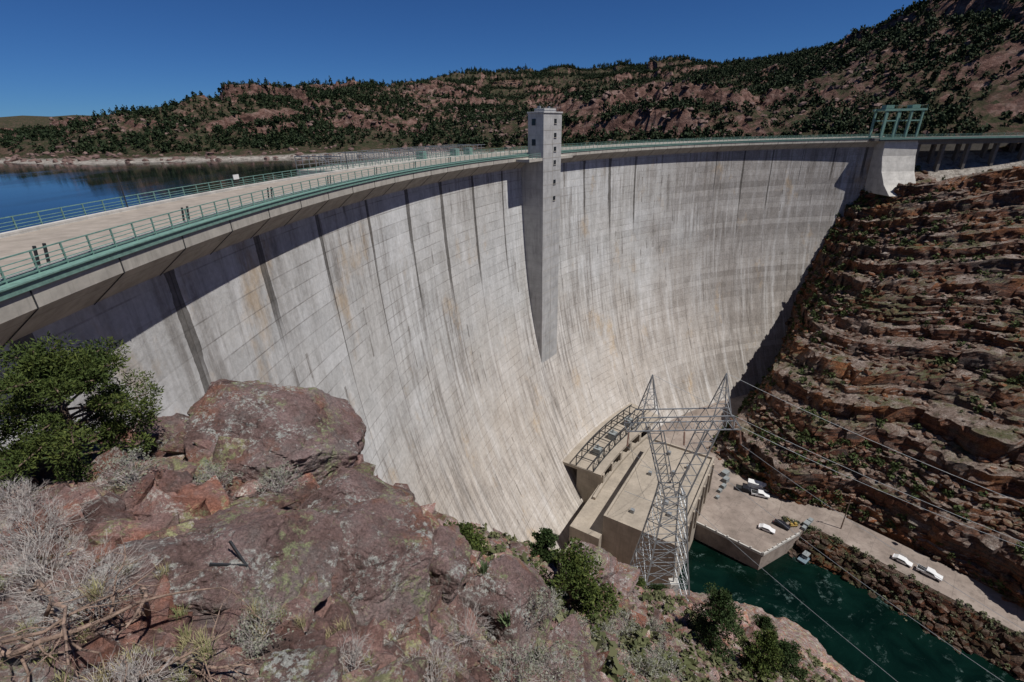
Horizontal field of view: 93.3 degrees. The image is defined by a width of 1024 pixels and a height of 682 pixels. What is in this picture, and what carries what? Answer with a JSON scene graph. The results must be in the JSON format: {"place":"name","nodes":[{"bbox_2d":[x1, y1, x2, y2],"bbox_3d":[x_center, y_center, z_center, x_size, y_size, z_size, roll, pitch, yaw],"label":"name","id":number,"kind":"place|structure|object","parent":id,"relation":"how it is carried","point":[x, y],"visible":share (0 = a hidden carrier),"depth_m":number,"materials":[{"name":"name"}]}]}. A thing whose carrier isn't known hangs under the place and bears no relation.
{"place":"outdoors","nodes":[
{"label":"outdoors","id":0,"kind":"place"},
{"bbox_2d":[0,155,434,232],"bbox_3d":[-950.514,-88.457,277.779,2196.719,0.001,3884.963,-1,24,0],"label":"reservoir water","id":1,"kind":"structure","parent":0,"point":[27,188],"depth_m":169.05,"materials":[{"name":"blue liquid"}]},
{"bbox_2d":[0,440,863,681],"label":"rocky bank","id":2,"kind":"structure","parent":0,"point":[788,629],"depth_m":5.99,"materials":[{"name":"brown stone"}]},
{"bbox_2d":[0,490,100,558],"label":"dry brush","id":3,"kind":"object","parent":2,"relation":"on","point":[38,531],"visible":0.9,"depth_m":6.27,"materials":[{"name":"grey plant"}]},
{"bbox_2d":[0,517,101,623],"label":"dry brush","id":4,"kind":"object","parent":2,"relation":"on","point":[43,560],"visible":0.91,"depth_m":5.66,"materials":[{"name":"grey plant"}]},
{"bbox_2d":[0,331,163,487],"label":"juniper tree","id":5,"kind":"object","parent":2,"relation":"on","point":[54,377],"visible":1,"depth_m":8.38,"materials":[{"name":"green plant"}]},
{"bbox_2d":[1,530,162,671],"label":"dry brush","id":6,"kind":"object","parent":2,"relation":"on","point":[76,595],"visible":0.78,"depth_m":5.18,"materials":[{"name":"plant"}]},
{"bbox_2d":[69,641,194,681],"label":"dry brush","id":7,"kind":"object","parent":2,"relation":"on","point":[133,678],"visible":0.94,"depth_m":4.17,"materials":[{"name":"grey plant"}]},
{"bbox_2d":[94,446,172,496],"bbox_3d":[-6.234,2.128,7.924,0.915,0.690,1.017,-1,24,0],"label":"sagebrush","id":8,"kind":"object","parent":2,"relation":"on","point":[124,462],"visible":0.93,"depth_m":7.89,"materials":[{"name":"grey plant"}]},
{"bbox_2d":[0,527,309,681],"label":"dead branches","id":9,"kind":"object","parent":2,"relation":"on","point":[145,610],"visible":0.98,"depth_m":4.74,"materials":[{"name":"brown wood"}]},
{"bbox_2d":[137,413,188,450],"bbox_3d":[-7.287,2.175,11.388,2.181,1.171,1.600,-1,24,0],"label":"boulder","id":10,"kind":"object","parent":2,"relation":"on","point":[167,428],"visible":0.17,"depth_m":10.81,"materials":[{"name":"brown stone"}]},
{"bbox_2d":[93,505,343,623],"bbox_3d":[-3.995,3.300,6.867,2.932,1.837,1.951,-1,24,0],"label":"boulder","id":11,"kind":"object","parent":2,"relation":"on","point":[284,553],"visible":0.64,"depth_m":6.49,"materials":[{"name":"stone"}]},
{"bbox_2d":[209,540,249,568],"bbox_3d":[-3.655,2.806,6.272,0.442,0.432,0.185,-6,24,-11],"label":"steel stake","id":12,"kind":"object","parent":11,"relation":"on","point":[239,555],"visible":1,"depth_m":6.26,"materials":[{"name":"metal"}]},
{"bbox_2d":[193,458,243,489],"bbox_3d":[-5.305,2.471,8.587,0.936,0.671,0.977,8,25,19],"label":"sagebrush","id":13,"kind":"object","parent":2,"relation":"on","point":[206,469],"visible":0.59,"depth_m":8.59,"materials":[{"name":"grey plant"}]},
{"bbox_2d":[225,594,293,659],"bbox_3d":[-2.899,3.399,5.533,0.781,0.760,0.846,8,26,21],"label":"sagebrush","id":14,"kind":"object","parent":2,"relation":"on","point":[259,645],"visible":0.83,"depth_m":5.50,"materials":[{"name":"grey plant"}]},
{"bbox_2d":[183,379,365,494],"bbox_3d":[-5.081,2.431,10.936,3.351,3.117,3.763,19,31,38],"label":"boulder","id":15,"kind":"object","parent":2,"relation":"on","point":[318,434],"visible":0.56,"depth_m":10.04,"materials":[{"name":"brown stone"}]},
{"bbox_2d":[0,449,556,681],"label":"dry grass","id":16,"kind":"structure","parent":2,"relation":"on","point":[185,638],"depth_m":5.05,"materials":[{"name":"beige plant"}]},
{"bbox_2d":[259,644,342,681],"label":"boulder","id":17,"kind":"object","parent":2,"relation":"on","point":[320,663],"visible":0.98,"depth_m":4.88,"materials":[{"name":"grey stone"}]},
{"bbox_2d":[298,465,414,508],"bbox_3d":[-3.469,3.670,10.420,2.766,2.614,3.523,-7,25,-14],"label":"boulder","id":18,"kind":"object","parent":2,"relation":"on","point":[343,484],"visible":0.38,"depth_m":9.40,"materials":[{"name":"brown stone"}]},
{"bbox_2d":[313,494,433,634],"bbox_3d":[-2.524,4.072,8.158,2.620,2.536,2.524,-9,25,-16],"label":"boulder","id":19,"kind":"object","parent":2,"relation":"on","point":[382,565],"visible":0.55,"depth_m":7.79,"materials":[{"name":"brown stone"}]},
{"bbox_2d":[379,657,426,681],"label":"boulder","id":20,"kind":"object","parent":2,"relation":"on","point":[414,669],"visible":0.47,"depth_m":6.05,"materials":[{"name":"brown stone"}]},
{"bbox_2d":[0,415,853,681],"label":"rock rubble","id":21,"kind":"object","parent":2,"relation":"on","point":[175,496],"visible":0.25,"depth_m":7.14,"materials":[{"name":"brown stone"}]},
{"bbox_2d":[0,477,53,525],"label":"dry brush","id":22,"kind":"object","parent":21,"relation":"on","point":[9,498],"visible":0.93,"depth_m":6.69,"materials":[{"name":"grey plant"}]},
{"bbox_2d":[249,459,308,493],"bbox_3d":[-4.221,2.545,8.780,0.902,0.659,0.877,9,26,21],"label":"sagebrush","id":23,"kind":"object","parent":21,"relation":"on","point":[276,469],"visible":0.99,"depth_m":8.73,"materials":[{"name":"grey plant"}]},
{"bbox_2d":[338,630,375,681],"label":"dry brush","id":24,"kind":"object","parent":21,"relation":"on","point":[355,654],"visible":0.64,"depth_m":5.51,"materials":[{"name":"grey plant"}]},
{"bbox_2d":[401,629,465,681],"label":"dry brush","id":25,"kind":"object","parent":21,"relation":"on","point":[435,669],"visible":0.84,"depth_m":6.68,"materials":[{"name":"grey plant"}]},
{"bbox_2d":[529,644,544,661],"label":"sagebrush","id":26,"kind":"object","parent":21,"relation":"on","point":[535,655],"visible":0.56,"depth_m":10.45,"materials":[{"name":"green plant"}]},
{"bbox_2d":[429,634,466,672],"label":"boulder","id":27,"kind":"object","parent":2,"relation":"on","point":[454,652],"visible":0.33,"depth_m":7.67,"materials":[{"name":"stone"}]},
{"bbox_2d":[429,524,472,604],"bbox_3d":[-1.643,4.936,10.500,1.583,1.458,1.888,-1,24,0],"label":"boulder","id":28,"kind":"object","parent":2,"relation":"on","point":[449,566],"visible":0.48,"depth_m":10.00,"materials":[{"name":"stone"}]},
{"bbox_2d":[443,519,490,556],"bbox_3d":[-1.691,7.592,18.247,1.569,2.035,1.758,-14,27,-26],"label":"juniper shrub","id":29,"kind":"object","parent":2,"relation":"on","point":[467,530],"visible":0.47,"depth_m":18.00,"materials":[{"name":"green plant"}]},
{"bbox_2d":[441,594,493,659],"bbox_3d":[-0.769,5.164,8.620,1.139,0.944,1.119,-17,28,-31],"label":"dry brush","id":30,"kind":"object","parent":2,"relation":"on","point":[465,626],"visible":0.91,"depth_m":8.58,"materials":[{"name":"plant"}]},
{"bbox_2d":[458,554,554,667],"bbox_3d":[0.189,6.651,11.510,2.295,2.781,2.422,17,30,35],"label":"boulder","id":31,"kind":"object","parent":2,"relation":"on","point":[506,582],"visible":0.6,"depth_m":10.92,"materials":[{"name":"stone"}]},
{"bbox_2d":[473,558,488,574],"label":"yucca plant","id":32,"kind":"object","parent":31,"relation":"on","point":[484,567],"visible":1,"depth_m":11.18,"materials":[{"name":"green plant"}]},
{"bbox_2d":[497,608,512,627],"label":"yucca plant","id":33,"kind":"object","parent":31,"relation":"on","point":[504,619],"visible":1,"depth_m":10.40,"materials":[{"name":"green plant"}]},
{"bbox_2d":[524,585,566,628],"bbox_3d":[0.664,6.103,11.137,1.113,1.103,1.328,20,31,39],"label":"sagebrush","id":34,"kind":"object","parent":31,"relation":"on","point":[540,602],"visible":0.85,"depth_m":10.99,"materials":[{"name":"grey plant"}]},
{"bbox_2d":[490,659,527,681],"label":"dry brush","id":35,"kind":"object","parent":2,"relation":"on","point":[511,673],"visible":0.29,"depth_m":8.76,"materials":[{"name":"grey plant"}]},
{"bbox_2d":[477,638,557,681],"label":"sagebrush","id":36,"kind":"object","parent":2,"relation":"on","point":[503,669],"visible":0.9,"depth_m":8.35,"materials":[{"name":"grey plant"}]},
{"bbox_2d":[529,527,560,568],"bbox_3d":[2.404,15.135,34.907,2.911,3.531,2.535,-11,26,-22],"label":"pinyon pine","id":37,"kind":"object","parent":2,"relation":"on","point":[545,538],"visible":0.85,"depth_m":34.54,"materials":[{"name":"green plant"}]},
{"bbox_2d":[527,637,583,681],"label":"sagebrush","id":38,"kind":"object","parent":2,"relation":"on","point":[565,664],"visible":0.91,"depth_m":10.10,"materials":[{"name":"grey plant"}]},
{"bbox_2d":[548,586,568,613],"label":"sagebrush","id":39,"kind":"object","parent":2,"relation":"on","point":[558,599],"visible":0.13,"depth_m":20.35,"materials":[{"name":"grey plant"}]},
{"bbox_2d":[548,614,586,642],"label":"boulder","id":40,"kind":"object","parent":2,"relation":"on","point":[568,628],"visible":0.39,"depth_m":14.35,"materials":[{"name":"stone"}]},
{"bbox_2d":[542,638,601,681],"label":"boulder","id":41,"kind":"object","parent":2,"relation":"on","point":[589,665],"visible":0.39,"depth_m":11.15,"materials":[{"name":"stone"}]},
{"bbox_2d":[530,536,620,632],"bbox_3d":[2.977,12.536,24.908,5.085,4.600,4.588,14,28,31],"label":"pinyon pine","id":42,"kind":"object","parent":2,"relation":"on","point":[577,567],"visible":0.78,"depth_m":24.17,"materials":[{"name":"green plant"}]},
{"bbox_2d":[556,612,596,643],"bbox_3d":[2.148,10.556,17.288,1.914,1.200,1.511,-15,28,-29],"label":"sagebrush","id":43,"kind":"object","parent":2,"relation":"on","point":[580,618],"visible":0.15,"depth_m":17.49,"materials":[{"name":"grey plant"}]},
{"bbox_2d":[557,538,618,588],"bbox_3d":[4.893,15.031,32.104,2.945,2.801,4.954,19,31,38],"label":"boulder","id":44,"kind":"object","parent":2,"relation":"on","point":[610,562],"visible":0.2,"depth_m":31.78,"materials":[{"name":"stone"}]},
{"bbox_2d":[597,616,623,647],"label":"sagebrush","id":45,"kind":"object","parent":2,"relation":"on","point":[606,629],"visible":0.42,"depth_m":24.34,"materials":[{"name":"grey plant"}]},
{"bbox_2d":[600,643,644,681],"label":"sagebrush","id":46,"kind":"object","parent":2,"relation":"on","point":[628,658],"visible":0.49,"depth_m":16.44,"materials":[{"name":"grey plant"}]},
{"bbox_2d":[605,562,640,598],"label":"boulder","id":47,"kind":"object","parent":2,"relation":"on","point":[624,579],"visible":0.29,"depth_m":37.34,"materials":[{"name":"stone"}]},
{"bbox_2d":[611,605,642,640],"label":"sagebrush","id":48,"kind":"object","parent":2,"relation":"on","point":[627,629],"visible":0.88,"depth_m":28.17,"materials":[{"name":"grey plant"}]},
{"bbox_2d":[569,437,713,586],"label":"powerhouse","id":49,"kind":"structure","parent":2,"relation":"on","point":[593,526],"depth_m":137.92,"materials":[{"name":"concrete"}]},
{"bbox_2d":[562,403,660,503],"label":"gallery piers","id":50,"kind":"structure","parent":49,"relation":"on","point":[588,481],"depth_m":161.64,"materials":[{"name":"concrete"}]},
{"bbox_2d":[576,404,645,471],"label":"transformer gallery","id":51,"kind":"object","parent":50,"relation":"on","point":[598,450],"visible":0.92,"depth_m":164.33,"materials":[{"name":"metal"}]},
{"bbox_2d":[603,438,714,571],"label":"parapet and pilasters","id":52,"kind":"structure","parent":49,"relation":"on","point":[622,523],"depth_m":139.84,"materials":[{"name":"concrete"}]},
{"bbox_2d":[625,450,697,516],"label":"roof vents and seams","id":53,"kind":"object","parent":49,"relation":"on","point":[632,510],"visible":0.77,"depth_m":138.80,"materials":[{"name":"metal"}]},
{"bbox_2d":[682,473,710,550],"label":"windows","id":54,"kind":"structure","parent":49,"relation":"attached to","point":[695,510],"depth_m":139.93,"materials":[{"name":"black glass"}]},
{"bbox_2d":[636,577,646,588],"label":"pinyon pine","id":55,"kind":"object","parent":2,"relation":"on","point":[641,582],"visible":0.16,"depth_m":50.36,"materials":[{"name":"green plant"}]},
{"bbox_2d":[632,647,671,681],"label":"sagebrush","id":56,"kind":"object","parent":2,"relation":"on","point":[648,662],"visible":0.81,"depth_m":21.44,"materials":[{"name":"grey plant"}]},
{"bbox_2d":[645,582,669,590],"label":"pinyon pine","id":57,"kind":"object","parent":2,"relation":"on","point":[661,586],"visible":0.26,"depth_m":65.79,"materials":[{"name":"green plant"}]},
{"bbox_2d":[476,523,841,681],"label":"bank shrubs","id":58,"kind":"object","parent":2,"relation":"on","point":[638,643],"visible":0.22,"depth_m":29.63,"materials":[{"name":"green plant"}]},
{"bbox_2d":[646,616,674,645],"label":"sagebrush","id":59,"kind":"object","parent":2,"relation":"on","point":[659,627],"visible":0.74,"depth_m":31.47,"materials":[{"name":"grey plant"}]},
{"bbox_2d":[645,632,685,671],"bbox_3d":[8.321,17.464,26.852,2.205,1.566,2.302,-1,24,0],"label":"sagebrush","id":60,"kind":"object","parent":2,"relation":"on","point":[660,648],"visible":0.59,"depth_m":26.95,"materials":[{"name":"grey plant"}]},
{"bbox_2d":[654,655,685,681],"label":"sagebrush","id":61,"kind":"object","parent":2,"relation":"on","point":[671,663],"visible":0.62,"depth_m":23.81,"materials":[{"name":"grey plant"}]},
{"bbox_2d":[623,373,741,600],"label":"transmission tower","id":62,"kind":"structure","parent":2,"relation":"on","point":[673,583],"depth_m":88.15,"materials":[{"name":"metal"}]},
{"bbox_2d":[627,373,1023,681],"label":"power lines","id":63,"kind":"object","parent":62,"relation":"attached to","point":[839,513],"visible":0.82,"depth_m":70.01,"materials":[{"name":"metal"}]},
{"bbox_2d":[686,582,744,665],"bbox_3d":[14.753,20.605,35.208,3.787,6.957,4.473,6,25,15],"label":"pinyon pine","id":64,"kind":"object","parent":2,"relation":"on","point":[708,633],"visible":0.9,"depth_m":34.43,"materials":[{"name":"green plant"}]},
{"bbox_2d":[699,588,735,619],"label":"pinyon pine","id":65,"kind":"object","parent":2,"relation":"on","point":[708,604],"visible":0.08,"depth_m":58.20,"materials":[{"name":"green plant"}]},
{"bbox_2d":[735,628,784,681],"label":"pinyon pine","id":66,"kind":"object","parent":2,"relation":"on","point":[766,642],"visible":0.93,"depth_m":36.56,"materials":[{"name":"green plant"}]},
{"bbox_2d":[745,614,777,633],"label":"pinyon pine","id":67,"kind":"object","parent":2,"relation":"on","point":[763,621],"visible":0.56,"depth_m":65.26,"materials":[{"name":"green plant"}]},
{"bbox_2d":[772,638,807,680],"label":"pinyon pine","id":68,"kind":"object","parent":2,"relation":"on","point":[789,649],"visible":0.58,"depth_m":41.55,"materials":[{"name":"green plant"}]},
{"bbox_2d":[0,0,917,116],"label":"sky","id":69,"kind":"structure","parent":0,"point":[58,57],"materials":[{"name":"blue"}]},
{"bbox_2d":[0,0,1023,181],"bbox_3d":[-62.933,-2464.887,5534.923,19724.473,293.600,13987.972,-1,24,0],"label":"hill terrain","id":70,"kind":"structure","parent":0,"point":[996,103],"depth_m":296.83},
{"bbox_2d":[0,134,917,554],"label":"arch dam","id":71,"kind":"structure","parent":70,"relation":"on","point":[388,300],"depth_m":117.72,"materials":[{"name":"concrete"}]},
{"bbox_2d":[516,106,572,362],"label":"elevator tower","id":72,"kind":"structure","parent":71,"relation":"on","point":[540,173],"depth_m":139.79,"materials":[{"name":"concrete"}]},
{"bbox_2d":[532,119,556,199],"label":"windows","id":73,"kind":"structure","parent":72,"relation":"in","point":[533,120],"depth_m":131.03,"materials":[{"name":"black glass"}]},
{"bbox_2d":[868,104,927,137],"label":"gate hoist gantry","id":74,"kind":"object","parent":71,"relation":"on","point":[910,108],"visible":0.97,"depth_m":201.23,"materials":[{"name":"teal metal"}]},
{"bbox_2d":[0,0,1023,154],"bbox_3d":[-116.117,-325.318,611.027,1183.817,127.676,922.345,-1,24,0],"label":"distant juniper forest","id":75,"kind":"object","parent":70,"relation":"on","point":[801,58],"visible":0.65,"depth_m":316.94,"materials":[{"name":"green plant"}]},
{"bbox_2d":[0,0,1023,163],"bbox_3d":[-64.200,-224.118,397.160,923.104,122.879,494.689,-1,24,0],"label":"hillside boulders","id":76,"kind":"object","parent":70,"relation":"on","point":[69,160],"visible":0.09,"depth_m":294.89,"materials":[{"name":"brown stone"}]},
{"bbox_2d":[869,132,1023,171],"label":"spillway bridge","id":77,"kind":"structure","parent":70,"relation":"on","point":[929,147],"depth_m":202.01,"materials":[{"name":"concrete"}]},
{"bbox_2d":[651,394,850,569],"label":"quay terrace","id":78,"kind":"structure","parent":0,"point":[732,511],"depth_m":152.01,"materials":[{"name":"beige concrete"}]},
{"bbox_2d":[736,484,753,493],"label":"pickup truck","id":79,"kind":"object","parent":78,"relation":"on","point":[745,488],"visible":0.98,"depth_m":159.99,"materials":[{"name":"black paint"}]},
{"bbox_2d":[696,522,800,555],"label":"quay parapet","id":80,"kind":"structure","parent":78,"relation":"on","point":[750,547],"depth_m":140.40,"materials":[{"name":"concrete"}]},
{"bbox_2d":[747,478,768,492],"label":"utility truck","id":81,"kind":"object","parent":78,"relation":"on","point":[755,484],"visible":0.77,"depth_m":160.40,"materials":[{"name":"white paint"}]},
{"bbox_2d":[751,489,769,498],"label":"pickup truck","id":82,"kind":"object","parent":78,"relation":"on","point":[760,493],"visible":1,"depth_m":157.57,"materials":[{"name":"white paint"}]},
{"bbox_2d":[715,469,813,530],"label":"storage crates","id":83,"kind":"object","parent":78,"relation":"on","point":[725,473],"visible":1,"depth_m":160.85,"materials":[{"name":"grey paint"}]},
{"bbox_2d":[758,523,774,533],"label":"parked car","id":84,"kind":"object","parent":78,"relation":"on","point":[766,527],"visible":1,"depth_m":144.38,"materials":[{"name":"white paint"}]},
{"bbox_2d":[773,519,790,530],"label":"parked car","id":85,"kind":"object","parent":78,"relation":"on","point":[776,522],"visible":0.96,"depth_m":145.69,"materials":[{"name":"black paint"}]},
{"bbox_2d":[787,518,797,526],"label":"mobile crane","id":86,"kind":"object","parent":78,"relation":"on","point":[791,524],"visible":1,"depth_m":145.92,"materials":[{"name":"yellow paint"}]},
{"bbox_2d":[678,538,1023,681],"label":"river water","id":87,"kind":"structure","parent":0,"point":[894,644],"depth_m":125.34,"materials":[{"name":"teal liquid"}]},
{"bbox_2d":[797,550,810,564],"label":"work boat","id":88,"kind":"object","parent":87,"relation":"on","point":[804,558],"visible":0.96,"depth_m":141.55,"materials":[{"name":"white paint"}]},
{"bbox_2d":[710,166,1023,607],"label":"canyon wall","id":89,"kind":"structure","parent":0,"point":[975,440],"depth_m":156.00,"materials":[{"name":"brown stone"}]},
{"bbox_2d":[706,165,1023,607],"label":"canyon wall rubble","id":90,"kind":"object","parent":89,"relation":"on","point":[946,483],"visible":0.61,"depth_m":155.70,"materials":[{"name":"brown stone"}]},
{"bbox_2d":[713,165,1023,599],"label":"canyon wall shrubs","id":91,"kind":"object","parent":89,"relation":"on","point":[881,462],"visible":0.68,"depth_m":163.09,"materials":[{"name":"green plant"}]},
{"bbox_2d":[778,499,1023,635],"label":"canyon road","id":92,"kind":"structure","parent":0,"point":[829,523],"depth_m":133.40,"materials":[{"name":"beige concrete"}]},
{"bbox_2d":[840,500,852,528],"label":"utility pole","id":93,"kind":"object","parent":92,"relation":"on","point":[845,515],"visible":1,"depth_m":142.75,"materials":[{"name":"brown wood"}]},
{"bbox_2d":[892,553,912,566],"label":"parked car","id":94,"kind":"object","parent":92,"relation":"on","point":[902,559],"visible":1,"depth_m":132.99,"materials":[{"name":"white paint"}]},
{"bbox_2d":[916,564,942,581],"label":"pickup truck","id":95,"kind":"object","parent":92,"relation":"on","point":[920,569],"visible":0.95,"depth_m":128.85,"materials":[{"name":"white paint"}]},
{"bbox_2d":[795,529,1023,678],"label":"riverside slope","id":96,"kind":"structure","parent":0,"point":[1018,658],"depth_m":122.14,"materials":[{"name":"brown stone"}]},
{"bbox_2d":[780,516,1023,674],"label":"rocks","id":97,"kind":"object","parent":96,"relation":"on","point":[908,602],"visible":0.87,"depth_m":126.02,"materials":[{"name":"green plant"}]},
{"bbox_2d":[787,529,1023,680],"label":"riprap","id":98,"kind":"object","parent":96,"relation":"on","point":[824,547],"visible":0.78,"depth_m":127.15,"materials":[{"name":"brown stone"}]}
]}

